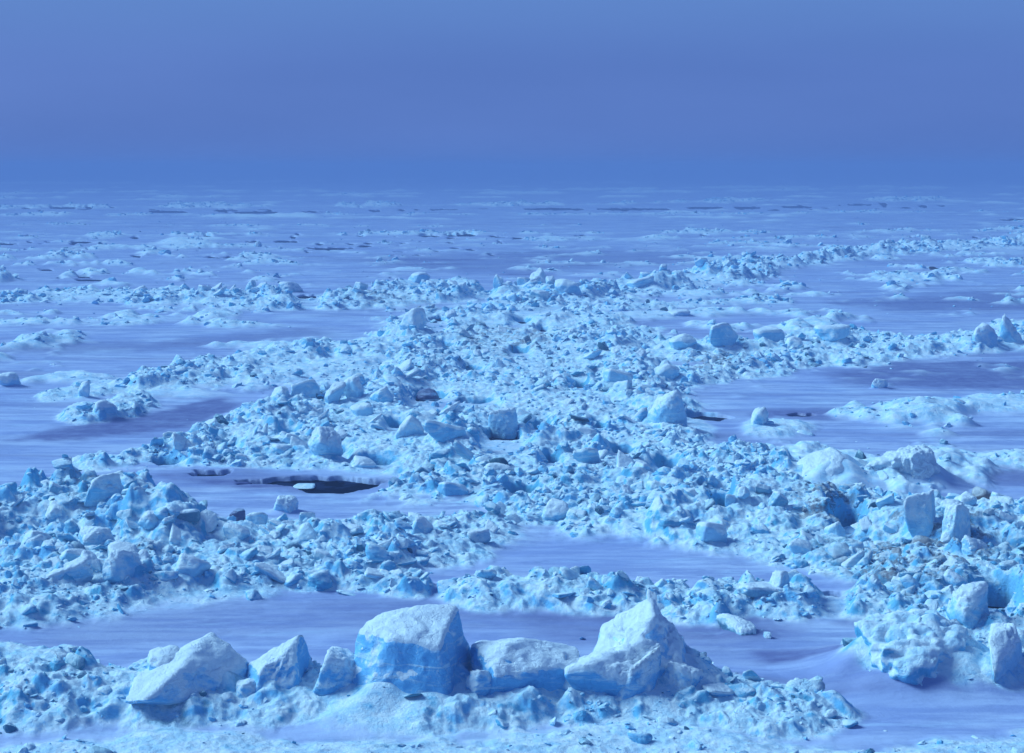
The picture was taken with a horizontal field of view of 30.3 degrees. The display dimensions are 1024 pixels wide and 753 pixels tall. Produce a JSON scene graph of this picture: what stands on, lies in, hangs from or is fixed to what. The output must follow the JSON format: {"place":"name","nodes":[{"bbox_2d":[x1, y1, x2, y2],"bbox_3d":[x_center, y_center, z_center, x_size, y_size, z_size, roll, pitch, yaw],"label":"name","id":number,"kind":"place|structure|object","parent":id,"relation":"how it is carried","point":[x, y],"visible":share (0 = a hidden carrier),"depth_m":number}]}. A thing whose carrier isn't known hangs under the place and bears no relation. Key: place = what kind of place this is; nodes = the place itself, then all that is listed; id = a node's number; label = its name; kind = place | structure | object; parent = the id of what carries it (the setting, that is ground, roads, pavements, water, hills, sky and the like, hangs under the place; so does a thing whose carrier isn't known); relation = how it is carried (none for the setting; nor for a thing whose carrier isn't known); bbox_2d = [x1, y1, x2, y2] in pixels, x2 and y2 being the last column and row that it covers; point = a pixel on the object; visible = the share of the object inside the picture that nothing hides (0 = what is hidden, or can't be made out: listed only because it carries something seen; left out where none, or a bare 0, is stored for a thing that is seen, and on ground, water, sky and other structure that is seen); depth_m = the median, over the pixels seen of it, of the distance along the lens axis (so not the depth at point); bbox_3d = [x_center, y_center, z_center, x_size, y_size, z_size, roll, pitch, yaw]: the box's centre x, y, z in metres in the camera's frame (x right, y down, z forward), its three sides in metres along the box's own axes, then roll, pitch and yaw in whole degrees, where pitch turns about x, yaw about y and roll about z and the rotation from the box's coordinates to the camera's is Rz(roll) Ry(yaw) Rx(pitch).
{"place":"outdoors","nodes":[
{"label":"outdoors","id":0,"kind":"place"},
{"bbox_2d":[0,171,1023,752],"bbox_3d":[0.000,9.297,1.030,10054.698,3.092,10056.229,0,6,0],"label":"sea ice","id":1,"kind":"structure","parent":0,"point":[962,697],"depth_m":69.95},
{"bbox_2d":[0,372,20,385],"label":"ice block","id":2,"kind":"object","parent":1,"relation":"on","point":[8,378],"depth_m":85.46},
{"bbox_2d":[24,534,46,548],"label":"ice block","id":3,"kind":"object","parent":1,"relation":"on","point":[35,541],"depth_m":46.41},
{"bbox_2d":[21,530,52,543],"bbox_3d":[-11.980,4.228,47.543,0.608,0.744,0.786,0,-3,44],"label":"ice block","id":4,"kind":"object","parent":1,"relation":"on","point":[30,534],"depth_m":47.33},
{"bbox_2d":[45,500,63,519],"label":"ice block","id":5,"kind":"object","parent":1,"relation":"on","point":[54,510],"depth_m":50.09},
{"bbox_2d":[59,549,84,561],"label":"ice block","id":6,"kind":"object","parent":1,"relation":"on","point":[69,555],"depth_m":44.76},
{"bbox_2d":[78,381,89,396],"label":"ice block","id":7,"kind":"object","parent":1,"relation":"on","point":[84,389],"depth_m":81.22},
{"bbox_2d":[79,550,100,571],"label":"ice block","id":8,"kind":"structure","parent":1,"relation":"on","point":[95,562],"depth_m":44.42},
{"bbox_2d":[78,526,114,545],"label":"ice block","id":9,"kind":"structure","parent":1,"relation":"on","point":[92,535],"depth_m":47.04},
{"bbox_2d":[84,473,123,506],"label":"ice block","id":10,"kind":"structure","parent":1,"relation":"on","point":[103,487],"depth_m":50.43},
{"bbox_2d":[92,399,116,415],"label":"ice block","id":11,"kind":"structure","parent":1,"relation":"on","point":[109,408],"depth_m":74.36},
{"bbox_2d":[0,310,238,412],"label":"ice rubble","id":12,"kind":"object","parent":1,"relation":"on","point":[166,376],"visible":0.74,"depth_m":87.21},
{"bbox_2d":[107,540,138,553],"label":"ice block","id":13,"kind":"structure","parent":1,"relation":"on","point":[117,544],"depth_m":45.67},
{"bbox_2d":[116,509,131,519],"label":"ice block","id":14,"kind":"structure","parent":1,"relation":"on","point":[122,514],"depth_m":48.76},
{"bbox_2d":[138,510,157,528],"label":"ice block","id":15,"kind":"object","parent":1,"relation":"on","point":[148,519],"depth_m":48.13},
{"bbox_2d":[169,524,181,544],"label":"ice block","id":16,"kind":"object","parent":1,"relation":"on","point":[175,536],"depth_m":47.55},
{"bbox_2d":[126,632,248,704],"bbox_3d":[-5.918,5.611,35.041,2.065,1.505,3.007,0,6,0],"label":"ice block","id":17,"kind":"object","parent":1,"relation":"on","point":[206,662],"depth_m":34.48},
{"bbox_2d":[147,645,179,669],"bbox_3d":[-6.406,5.340,34.946,0.835,0.661,0.925,0,6,0],"label":"ice chunk","id":18,"kind":"object","parent":17,"relation":"on","point":[158,657],"visible":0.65,"depth_m":34.83},
{"bbox_2d":[174,553,211,576],"bbox_3d":[-7.619,4.526,44.759,0.863,0.743,0.701,1,6,8],"label":"ice block","id":19,"kind":"object","parent":1,"relation":"on","point":[191,565],"depth_m":44.52},
{"bbox_2d":[200,509,217,532],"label":"ice block","id":20,"kind":"object","parent":1,"relation":"on","point":[209,519],"depth_m":49.05},
{"bbox_2d":[223,522,249,539],"bbox_3d":[-7.086,4.096,48.567,0.712,0.674,0.551,9,6,30],"label":"ice block","id":21,"kind":"object","parent":1,"relation":"on","point":[232,530],"depth_m":48.35},
{"bbox_2d":[229,508,245,520],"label":"ice block","id":22,"kind":"object","parent":1,"relation":"on","point":[238,514],"depth_m":52.20},
{"bbox_2d":[236,678,255,697],"bbox_3d":[-4.932,5.784,34.693,0.650,0.519,0.677,0,6,0],"label":"ice chunk","id":23,"kind":"object","parent":1,"relation":"on","point":[245,688],"visible":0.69,"depth_m":34.42},
{"bbox_2d":[0,454,516,752],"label":"ice rubble","id":24,"kind":"object","parent":1,"relation":"on","point":[320,580],"visible":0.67,"depth_m":46.07},
{"bbox_2d":[46,555,93,581],"bbox_3d":[-10.253,4.550,43.728,1.111,0.757,0.466,-2,7,-19],"label":"ice slab","id":25,"kind":"object","parent":24,"relation":"on","point":[78,569],"depth_m":43.61},
{"bbox_2d":[102,549,141,583],"bbox_3d":[-9.050,4.483,44.022,0.467,0.987,1.061,5,8,41],"label":"ice slab","id":26,"kind":"object","parent":24,"relation":"on","point":[119,565],"depth_m":43.80},
{"bbox_2d":[177,509,200,521],"bbox_3d":[-8.371,3.595,48.620,0.710,0.456,0.622,0,6,0],"label":"ice slab","id":27,"kind":"object","parent":24,"relation":"on","point":[190,515],"depth_m":48.33},
{"bbox_2d":[245,512,267,524],"bbox_3d":[-6.975,3.911,51.521,0.599,0.468,0.483,0,6,0],"label":"ice slab","id":28,"kind":"object","parent":24,"relation":"on","point":[259,518],"depth_m":51.36},
{"bbox_2d":[253,562,285,582],"bbox_3d":[-5.682,4.659,44.833,0.905,0.502,0.691,5,4,18],"label":"ice block","id":29,"kind":"object","parent":1,"relation":"on","point":[271,572],"depth_m":44.61},
{"bbox_2d":[246,635,311,692],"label":"ice slab","id":30,"kind":"structure","parent":1,"relation":"on","point":[284,665],"depth_m":34.84},
{"bbox_2d":[270,386,289,396],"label":"ice block","id":31,"kind":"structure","parent":1,"relation":"on","point":[281,390],"depth_m":77.44},
{"bbox_2d":[269,443,291,453],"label":"ice block","id":32,"kind":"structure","parent":1,"relation":"on","point":[278,448],"depth_m":64.12},
{"bbox_2d":[274,495,298,512],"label":"ice block","id":33,"kind":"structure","parent":1,"relation":"on","point":[287,503],"depth_m":54.47},
{"bbox_2d":[278,281,302,291],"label":"ice block","id":34,"kind":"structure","parent":1,"relation":"on","point":[293,286],"depth_m":149.75},
{"bbox_2d":[314,548,331,560],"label":"ice block","id":35,"kind":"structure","parent":1,"relation":"on","point":[319,553],"depth_m":46.91},
{"bbox_2d":[308,426,342,455],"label":"ice block","id":36,"kind":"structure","parent":1,"relation":"on","point":[324,440],"depth_m":63.19},
{"bbox_2d":[313,646,355,695],"bbox_3d":[-3.263,5.546,34.897,0.872,1.127,1.040,0,6,0],"label":"ice chunk","id":37,"kind":"object","parent":1,"relation":"on","point":[337,670],"visible":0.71,"depth_m":34.46},
{"bbox_2d":[324,381,345,403],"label":"ice block","id":38,"kind":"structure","parent":1,"relation":"on","point":[334,391],"depth_m":77.18},
{"bbox_2d":[343,376,363,397],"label":"ice block","id":39,"kind":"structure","parent":1,"relation":"on","point":[354,387],"depth_m":77.54},
{"bbox_2d":[350,402,372,415],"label":"ice block","id":40,"kind":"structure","parent":1,"relation":"on","point":[363,409],"depth_m":73.17},
{"bbox_2d":[350,455,376,467],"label":"ice slab","id":41,"kind":"structure","parent":1,"relation":"on","point":[360,462],"depth_m":62.29},
{"bbox_2d":[364,567,383,578],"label":"ice block","id":42,"kind":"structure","parent":1,"relation":"on","point":[372,573],"depth_m":44.46},
{"bbox_2d":[396,415,423,438],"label":"ice block","id":43,"kind":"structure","parent":1,"relation":"on","point":[410,425],"depth_m":66.09},
{"bbox_2d":[352,604,471,694],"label":"ice block","id":44,"kind":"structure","parent":1,"relation":"on","point":[418,649],"depth_m":34.44},
{"bbox_2d":[399,307,425,329],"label":"ice block","id":45,"kind":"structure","parent":1,"relation":"on","point":[416,316],"depth_m":108.55},
{"bbox_2d":[408,272,429,282],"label":"ice block","id":46,"kind":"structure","parent":1,"relation":"on","point":[417,277],"depth_m":157.13},
{"bbox_2d":[410,515,432,534],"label":"ice block","id":47,"kind":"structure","parent":1,"relation":"on","point":[422,524],"depth_m":49.26},
{"bbox_2d":[416,388,438,400],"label":"ice block","id":48,"kind":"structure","parent":1,"relation":"on","point":[426,394],"depth_m":81.22},
{"bbox_2d":[424,420,465,441],"bbox_3d":[-2.305,1.902,65.308,1.463,0.936,1.108,0,6,0],"label":"ice block","id":49,"kind":"object","parent":1,"relation":"on","point":[440,431],"depth_m":64.82},
{"bbox_2d":[437,482,467,495],"bbox_3d":[-1.754,3.447,57.148,0.940,0.609,0.647,-2,7,-21],"label":"ice slab","id":50,"kind":"object","parent":1,"relation":"on","point":[447,488],"depth_m":56.90},
{"bbox_2d":[454,440,474,459],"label":"ice block","id":51,"kind":"object","parent":1,"relation":"on","point":[462,451],"depth_m":62.28},
{"bbox_2d":[465,670,490,695],"bbox_3d":[-0.598,5.619,34.385,0.527,0.687,0.596,-5,8,-37],"label":"ice chunk","id":52,"kind":"object","parent":1,"relation":"on","point":[478,682],"visible":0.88,"depth_m":34.14},
{"bbox_2d":[467,528,490,542],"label":"ice block","id":53,"kind":"object","parent":1,"relation":"on","point":[481,535],"depth_m":49.36},
{"bbox_2d":[476,569,496,578],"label":"ice block","id":54,"kind":"object","parent":1,"relation":"on","point":[489,574],"depth_m":43.65},
{"bbox_2d":[484,462,513,471],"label":"ice block","id":55,"kind":"object","parent":1,"relation":"on","point":[500,466],"depth_m":59.32},
{"bbox_2d":[488,407,517,438],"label":"ice block","id":56,"kind":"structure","parent":1,"relation":"on","point":[502,423],"depth_m":70.55},
{"bbox_2d":[0,174,1023,313],"bbox_3d":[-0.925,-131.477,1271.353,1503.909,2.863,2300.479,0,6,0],"label":"ice rubble","id":57,"kind":"object","parent":1,"relation":"on","point":[611,293],"visible":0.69,"depth_m":171.13},
{"bbox_2d":[530,289,548,299],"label":"ice block","id":58,"kind":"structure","parent":57,"relation":"on","point":[543,294],"depth_m":136.60},
{"bbox_2d":[470,637,579,694],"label":"ice block","id":59,"kind":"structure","parent":1,"relation":"on","point":[509,664],"depth_m":34.52},
{"bbox_2d":[530,267,546,282],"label":"ice block","id":60,"kind":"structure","parent":1,"relation":"on","point":[539,272],"depth_m":155.87},
{"bbox_2d":[64,300,1023,752],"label":"ice rubble","id":61,"kind":"object","parent":1,"relation":"on","point":[816,684],"visible":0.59,"depth_m":68.80},
{"bbox_2d":[171,432,189,451],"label":"ice block","id":62,"kind":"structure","parent":61,"relation":"on","point":[179,442],"depth_m":64.18},
{"bbox_2d":[291,379,320,396],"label":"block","id":63,"kind":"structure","parent":61,"relation":"on","point":[310,387],"depth_m":77.93},
{"bbox_2d":[369,386,393,402],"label":"ice block","id":64,"kind":"object","parent":61,"relation":"on","point":[383,394],"depth_m":76.67},
{"bbox_2d":[566,509,586,518],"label":"ice block","id":65,"kind":"object","parent":61,"relation":"on","point":[580,514],"depth_m":52.40},
{"bbox_2d":[587,577,601,590],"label":"ice block","id":66,"kind":"object","parent":61,"relation":"on","point":[593,584],"depth_m":42.87},
{"bbox_2d":[702,683,733,696],"bbox_3d":[3.774,5.846,34.810,0.844,0.454,0.638,-5,8,-41],"label":"ice chunk","id":67,"kind":"object","parent":61,"relation":"on","point":[719,689],"visible":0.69,"depth_m":34.55},
{"bbox_2d":[542,498,568,520],"bbox_3d":[1.212,3.827,53.088,0.840,0.777,0.866,0,6,0],"label":"ice block","id":68,"kind":"object","parent":1,"relation":"on","point":[556,509],"depth_m":52.78},
{"bbox_2d":[554,279,581,294],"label":"ice block","id":69,"kind":"object","parent":1,"relation":"on","point":[567,285],"depth_m":138.69},
{"bbox_2d":[572,447,599,463],"bbox_3d":[2.439,2.525,60.626,0.856,0.763,1.050,6,13,35],"label":"ice block","id":70,"kind":"object","parent":1,"relation":"on","point":[587,455],"depth_m":60.28},
{"bbox_2d":[564,643,639,695],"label":"ice slab","id":71,"kind":"structure","parent":1,"relation":"on","point":[606,671],"depth_m":34.28},
{"bbox_2d":[603,368,632,381],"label":"ice block","id":72,"kind":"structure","parent":1,"relation":"on","point":[612,375],"depth_m":81.75},
{"bbox_2d":[613,380,631,391],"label":"ice block","id":73,"kind":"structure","parent":1,"relation":"on","point":[625,385],"depth_m":78.35},
{"bbox_2d":[616,450,633,466],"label":"ice block","id":74,"kind":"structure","parent":1,"relation":"on","point":[623,459],"depth_m":59.66},
{"bbox_2d":[614,645,660,700],"bbox_3d":[2.162,5.627,34.622,0.812,1.350,1.096,6,9,43],"label":"ice chunk","id":75,"kind":"object","parent":1,"relation":"on","point":[643,674],"visible":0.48,"depth_m":34.35},
{"bbox_2d":[631,407,647,421],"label":"ice block","id":76,"kind":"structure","parent":1,"relation":"on","point":[641,414],"depth_m":71.49},
{"bbox_2d":[626,276,653,287],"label":"ice block","id":77,"kind":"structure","parent":1,"relation":"on","point":[642,282],"depth_m":150.30},
{"bbox_2d":[593,598,689,680],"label":"ice block","id":78,"kind":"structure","parent":1,"relation":"on","point":[643,628],"depth_m":35.32},
{"bbox_2d":[653,364,679,378],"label":"ice block","id":79,"kind":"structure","parent":1,"relation":"on","point":[670,371],"depth_m":86.95},
{"bbox_2d":[647,390,686,425],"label":"ice block","id":80,"kind":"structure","parent":1,"relation":"on","point":[669,407],"depth_m":69.78},
{"bbox_2d":[667,309,689,315],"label":"ice slab","id":81,"kind":"structure","parent":1,"relation":"on","point":[680,312],"depth_m":125.70},
{"bbox_2d":[662,661,702,688],"bbox_3d":[3.157,5.706,34.872,0.689,0.964,0.816,5,8,40],"label":"ice chunk","id":82,"kind":"object","parent":1,"relation":"on","point":[677,675],"visible":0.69,"depth_m":34.58},
{"bbox_2d":[669,333,696,348],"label":"ice block","id":83,"kind":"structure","parent":1,"relation":"on","point":[683,340],"depth_m":99.84},
{"bbox_2d":[696,521,727,542],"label":"ice block","id":84,"kind":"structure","parent":1,"relation":"on","point":[706,531],"depth_m":49.34},
{"bbox_2d":[716,613,756,635],"bbox_3d":[4.897,5.419,40.684,0.663,0.608,1.257,-3,7,-22],"label":"ice chunk","id":85,"kind":"object","parent":1,"relation":"on","point":[735,624],"visible":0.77,"depth_m":40.41},
{"bbox_2d":[785,336,802,348],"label":"ice block","id":86,"kind":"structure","parent":1,"relation":"on","point":[794,341],"depth_m":100.22},
{"bbox_2d":[592,449,1023,644],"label":"ice rubble","id":87,"kind":"object","parent":1,"relation":"on","point":[839,553],"visible":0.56,"depth_m":47.11},
{"bbox_2d":[646,588,663,610],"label":"ice block","id":88,"kind":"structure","parent":87,"relation":"on","point":[651,594],"depth_m":42.12},
{"bbox_2d":[646,480,665,489],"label":"ice block","id":89,"kind":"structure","parent":87,"relation":"on","point":[651,485],"depth_m":56.50},
{"bbox_2d":[649,495,662,511],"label":"ice block","id":90,"kind":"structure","parent":87,"relation":"on","point":[656,503],"depth_m":51.66},
{"bbox_2d":[737,486,749,498],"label":"ice block","id":91,"kind":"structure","parent":87,"relation":"on","point":[743,492],"depth_m":52.41},
{"bbox_2d":[738,581,782,597],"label":"ice slab","id":92,"kind":"structure","parent":87,"relation":"on","point":[756,589],"depth_m":42.34},
{"bbox_2d":[755,483,771,493],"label":"ice block","id":93,"kind":"object","parent":87,"relation":"on","point":[762,488],"depth_m":52.77},
{"bbox_2d":[768,491,788,506],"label":"ice block","id":94,"kind":"object","parent":87,"relation":"on","point":[777,498],"depth_m":52.06},
{"bbox_2d":[769,570,789,587],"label":"ice chunk","id":95,"kind":"object","parent":87,"relation":"on","point":[779,578],"visible":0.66,"depth_m":42.66},
{"bbox_2d":[788,538,810,553],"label":"ice block","id":96,"kind":"object","parent":87,"relation":"on","point":[797,545],"depth_m":47.92},
{"bbox_2d":[824,521,844,536],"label":"ice block","id":97,"kind":"object","parent":87,"relation":"on","point":[837,528],"depth_m":49.23},
{"bbox_2d":[841,550,864,567],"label":"ice block","id":98,"kind":"object","parent":87,"relation":"on","point":[852,561],"depth_m":46.38},
{"bbox_2d":[876,493,893,509],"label":"ice block","id":99,"kind":"object","parent":87,"relation":"on","point":[885,500],"depth_m":49.92},
{"bbox_2d":[883,523,897,533],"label":"ice block","id":100,"kind":"object","parent":87,"relation":"on","point":[889,528],"depth_m":48.34},
{"bbox_2d":[903,490,935,536],"bbox_3d":[10.387,3.604,47.840,0.660,1.415,1.269,4,7,32],"label":"ice slab","id":101,"kind":"object","parent":87,"relation":"on","point":[919,512],"depth_m":47.53},
{"bbox_2d":[940,502,970,543],"bbox_3d":[10.992,3.843,46.881,0.563,1.462,1.180,6,9,42],"label":"ice slab","id":102,"kind":"object","parent":87,"relation":"on","point":[956,522],"depth_m":46.65},
{"bbox_2d":[944,569,967,585],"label":"ice block","id":103,"kind":"object","parent":87,"relation":"on","point":[952,577],"depth_m":42.62},
{"bbox_2d":[954,491,976,505],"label":"ice block","id":104,"kind":"object","parent":87,"relation":"on","point":[966,498],"depth_m":52.54},
{"bbox_2d":[988,496,1013,504],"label":"ice block","id":105,"kind":"object","parent":87,"relation":"on","point":[1001,498],"depth_m":51.33},
{"bbox_2d":[797,447,846,475],"bbox_3d":[10.177,3.068,58.970,2.986,1.642,3.035,0,6,0],"label":"snow mound","id":106,"kind":"object","parent":1,"relation":"on","point":[815,459],"visible":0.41,"depth_m":58.79},
{"bbox_2d":[859,517,871,530],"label":"ice block","id":107,"kind":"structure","parent":1,"relation":"on","point":[865,523],"depth_m":49.09},
{"bbox_2d":[709,309,1023,465],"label":"ice rubble","id":108,"kind":"object","parent":1,"relation":"on","point":[775,355],"visible":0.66,"depth_m":94.29},
{"bbox_2d":[709,322,737,346],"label":"ice slab","id":109,"kind":"structure","parent":108,"relation":"on","point":[722,333],"depth_m":100.11},
{"bbox_2d":[751,407,768,424],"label":"ice chunk","id":110,"kind":"object","parent":108,"relation":"on","point":[760,415],"visible":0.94,"depth_m":71.35},
{"bbox_2d":[753,326,784,341],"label":"ice slab","id":111,"kind":"structure","parent":108,"relation":"on","point":[774,334],"depth_m":101.62},
{"bbox_2d":[813,324,849,340],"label":"ice slab","id":112,"kind":"structure","parent":108,"relation":"on","point":[834,332],"depth_m":104.09},
{"bbox_2d":[871,378,887,387],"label":"ice block","id":113,"kind":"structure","parent":1,"relation":"on","point":[879,383],"depth_m":84.99},
{"bbox_2d":[865,445,940,478],"bbox_3d":[12.408,3.128,59.186,2.037,1.955,2.386,6,9,43],"label":"snow mound","id":114,"kind":"object","parent":1,"relation":"on","point":[916,461],"visible":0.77,"depth_m":58.42},
{"bbox_2d":[854,608,974,685],"bbox_3d":[8.117,5.890,37.300,2.664,2.344,3.322,0,6,0],"label":"snow mound","id":115,"kind":"object","parent":1,"relation":"on","point":[916,656],"visible":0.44,"depth_m":36.54},
{"bbox_2d":[946,581,988,628],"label":"ice block","id":116,"kind":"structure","parent":1,"relation":"on","point":[967,605],"depth_m":39.63},
{"bbox_2d":[961,535,987,554],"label":"ice block","id":117,"kind":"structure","parent":1,"relation":"on","point":[969,545],"depth_m":45.65},
{"bbox_2d":[971,486,990,499],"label":"ice block","id":118,"kind":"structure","parent":1,"relation":"on","point":[978,493],"depth_m":55.39},
{"bbox_2d":[972,322,997,347],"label":"ice block","id":119,"kind":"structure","parent":1,"relation":"on","point":[985,333],"depth_m":101.93},
{"bbox_2d":[988,622,1021,681],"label":"ice block","id":120,"kind":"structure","parent":1,"relation":"on","point":[1005,644],"depth_m":36.43},
{"bbox_2d":[998,314,1023,342],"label":"ice block","id":121,"kind":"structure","parent":1,"relation":"on","point":[1008,332],"depth_m":104.62},
{"bbox_2d":[0,203,1023,608],"bbox_3d":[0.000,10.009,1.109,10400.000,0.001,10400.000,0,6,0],"label":"sea water","id":122,"kind":"structure","parent":0,"point":[338,487],"depth_m":234.94},
{"bbox_2d":[0,0,1023,170],"label":"sky","id":123,"kind":"structure","parent":0,"point":[86,85]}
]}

